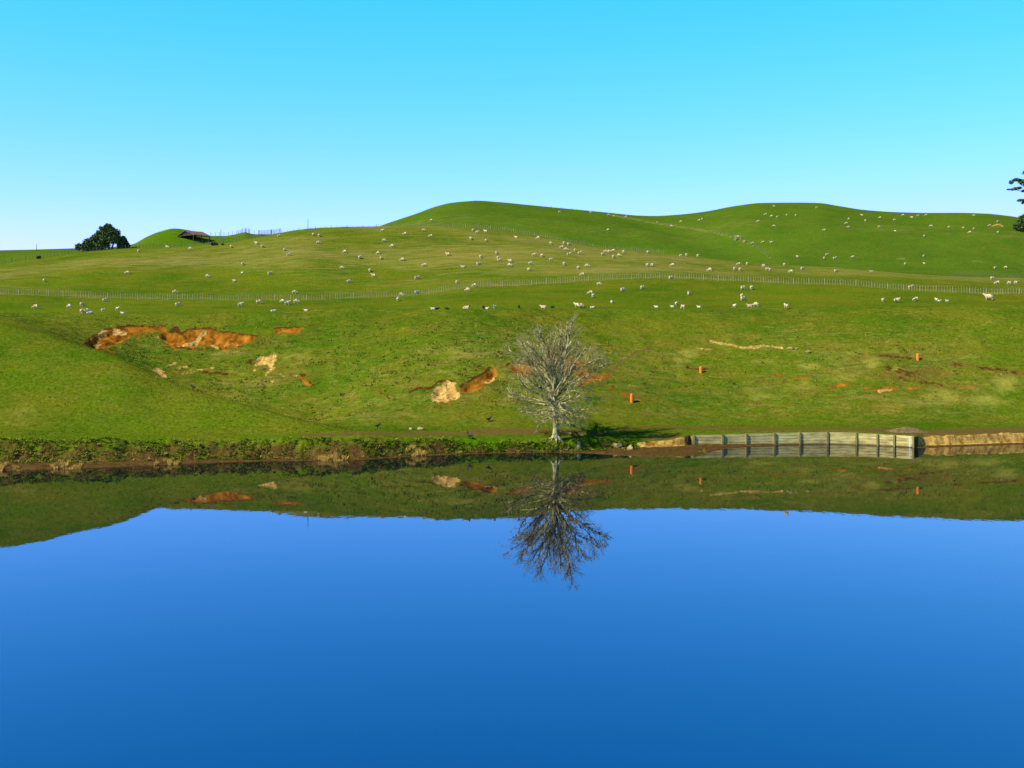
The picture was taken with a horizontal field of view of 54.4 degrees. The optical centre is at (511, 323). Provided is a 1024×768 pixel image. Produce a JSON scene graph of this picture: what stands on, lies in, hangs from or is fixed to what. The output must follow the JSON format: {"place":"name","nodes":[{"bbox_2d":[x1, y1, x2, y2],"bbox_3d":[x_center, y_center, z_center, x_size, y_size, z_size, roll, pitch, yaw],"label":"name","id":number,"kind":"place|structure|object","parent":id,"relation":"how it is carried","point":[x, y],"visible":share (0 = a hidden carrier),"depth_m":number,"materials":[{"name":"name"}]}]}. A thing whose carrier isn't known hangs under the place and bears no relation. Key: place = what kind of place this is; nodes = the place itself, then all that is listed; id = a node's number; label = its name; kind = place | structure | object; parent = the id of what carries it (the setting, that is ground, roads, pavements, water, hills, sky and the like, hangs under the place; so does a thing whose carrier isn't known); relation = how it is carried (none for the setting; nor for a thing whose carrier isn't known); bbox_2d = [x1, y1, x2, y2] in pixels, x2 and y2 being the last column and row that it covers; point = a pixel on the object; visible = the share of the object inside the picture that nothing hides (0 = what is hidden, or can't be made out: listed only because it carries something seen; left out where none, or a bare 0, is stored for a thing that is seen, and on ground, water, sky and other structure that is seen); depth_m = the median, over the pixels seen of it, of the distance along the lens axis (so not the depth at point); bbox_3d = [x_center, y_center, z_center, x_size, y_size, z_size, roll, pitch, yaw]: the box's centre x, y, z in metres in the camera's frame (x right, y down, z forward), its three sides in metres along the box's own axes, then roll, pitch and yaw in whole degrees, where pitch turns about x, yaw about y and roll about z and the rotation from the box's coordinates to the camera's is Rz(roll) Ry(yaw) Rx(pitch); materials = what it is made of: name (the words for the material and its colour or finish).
{"place":"outdoors","nodes":[
{"label":"outdoors","id":0,"kind":"place"},
{"bbox_2d":[0,444,1023,767],"bbox_3d":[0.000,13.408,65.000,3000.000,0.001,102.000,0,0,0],"label":"water","id":1,"kind":"structure","parent":0,"point":[812,606],"depth_m":46.28,"materials":[{"name":"blue liquid"}]},
{"bbox_2d":[0,201,1023,470],"bbox_3d":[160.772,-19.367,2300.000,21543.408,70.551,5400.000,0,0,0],"label":"hills","id":2,"kind":"structure","parent":0,"point":[884,247],"depth_m":140.77,"materials":[{"name":"green plant"}]},
{"bbox_2d":[0,462,20,470],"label":"tussock","id":3,"kind":"object","parent":2,"relation":"on","point":[5,464],"visible":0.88,"depth_m":90.78,"materials":[{"name":"plant"}]},
{"bbox_2d":[50,460,82,469],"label":"tussock","id":4,"kind":"object","parent":2,"relation":"on","point":[63,466],"visible":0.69,"depth_m":91.93,"materials":[{"name":"plant"}]},
{"bbox_2d":[74,223,126,250],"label":"broad tree","id":5,"kind":"object","parent":2,"relation":"on","point":[104,236],"visible":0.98,"depth_m":279.02,"materials":[{"name":"green plant"}]},
{"bbox_2d":[116,239,130,248],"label":"dark tree","id":6,"kind":"object","parent":2,"relation":"on","point":[127,244],"visible":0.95,"depth_m":281.36,"materials":[{"name":"green plant"}]},
{"bbox_2d":[2,231,270,262],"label":"post fence","id":7,"kind":"object","parent":2,"relation":"on","point":[125,248],"visible":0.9,"depth_m":266.80,"materials":[{"name":"wood"}]},
{"bbox_2d":[154,457,179,464],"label":"tussock","id":8,"kind":"object","parent":2,"relation":"on","point":[169,462],"visible":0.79,"depth_m":94.37,"materials":[{"name":"plant"}]},
{"bbox_2d":[177,230,209,241],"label":"open shed","id":9,"kind":"structure","parent":2,"relation":"on","point":[186,233],"depth_m":290.89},
{"bbox_2d":[258,229,278,234],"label":"yard gate","id":10,"kind":"structure","parent":2,"relation":"on","point":[271,232],"depth_m":290.07,"materials":[{"name":"silver metal"}]},
{"bbox_2d":[0,435,639,463],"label":"bank herbage","id":11,"kind":"object","parent":2,"relation":"on","point":[517,444],"visible":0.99,"depth_m":98.89,"materials":[{"name":"green plant"}]},
{"bbox_2d":[316,451,347,460],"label":"tussock","id":12,"kind":"object","parent":2,"relation":"on","point":[331,457],"visible":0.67,"depth_m":97.34,"materials":[{"name":"plant"}]},
{"bbox_2d":[404,445,426,456],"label":"tussock","id":13,"kind":"object","parent":2,"relation":"on","point":[419,452],"visible":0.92,"depth_m":100.90,"materials":[{"name":"plant"}]},
{"bbox_2d":[3,273,1021,299],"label":"post fence","id":14,"kind":"object","parent":2,"relation":"on","point":[505,285],"visible":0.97,"depth_m":196.10,"materials":[{"name":"wood"}]},
{"bbox_2d":[376,224,663,252],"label":"post fence","id":15,"kind":"object","parent":2,"relation":"on","point":[531,234],"visible":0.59,"depth_m":285.94,"materials":[{"name":"wood"}]},
{"bbox_2d":[498,314,612,443],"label":"bare tree","id":16,"kind":"object","parent":2,"relation":"on","point":[556,382],"visible":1,"depth_m":104.56,"materials":[{"name":"grey plant"}]},
{"bbox_2d":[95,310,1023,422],"bbox_3d":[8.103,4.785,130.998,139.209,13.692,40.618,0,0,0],"label":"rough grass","id":17,"kind":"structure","parent":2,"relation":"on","point":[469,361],"depth_m":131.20,"materials":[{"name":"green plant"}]},
{"bbox_2d":[613,443,621,447],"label":"stone","id":18,"kind":"object","parent":2,"relation":"on","point":[617,445],"visible":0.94,"depth_m":105.35,"materials":[{"name":"grey stone"}]},
{"bbox_2d":[630,216,768,255],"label":"post fence","id":19,"kind":"object","parent":2,"relation":"on","point":[714,232],"visible":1,"depth_m":354.84,"materials":[{"name":"wood"}]},
{"bbox_2d":[691,431,913,447],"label":"retaining wall","id":20,"kind":"structure","parent":2,"relation":"on","point":[800,438],"depth_m":109.39,"materials":[{"name":"brown wood"}]},
{"bbox_2d":[886,426,926,432],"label":"soil heap","id":21,"kind":"object","parent":2,"relation":"on","point":[906,429],"visible":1,"depth_m":111.16,"materials":[{"name":"beige soil"}]},
{"bbox_2d":[950,272,1022,277],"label":"post fence","id":22,"kind":"object","parent":2,"relation":"on","point":[986,274],"visible":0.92,"depth_m":241.45,"materials":[{"name":"wood"}]},
{"bbox_2d":[983,293,992,299],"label":"sheep","id":23,"kind":"object","parent":2,"relation":"on","point":[988,295],"visible":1,"depth_m":183.40},
{"bbox_2d":[1007,171,1023,204],"bbox_3d":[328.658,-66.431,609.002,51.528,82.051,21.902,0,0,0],"label":"ragged pine","id":24,"kind":"object","parent":2,"relation":"on","point":[1020,181],"visible":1,"depth_m":609.39,"materials":[{"name":"green plant"}]},
{"bbox_2d":[1012,214,1023,231],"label":"dense shrub","id":25,"kind":"object","parent":2,"relation":"on","point":[1018,225],"visible":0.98,"depth_m":344.70,"materials":[{"name":"green plant"}]},
{"bbox_2d":[0,0,1023,249],"label":"sky","id":26,"kind":"structure","parent":0,"point":[142,118],"materials":[{"name":"blue"}]}
]}

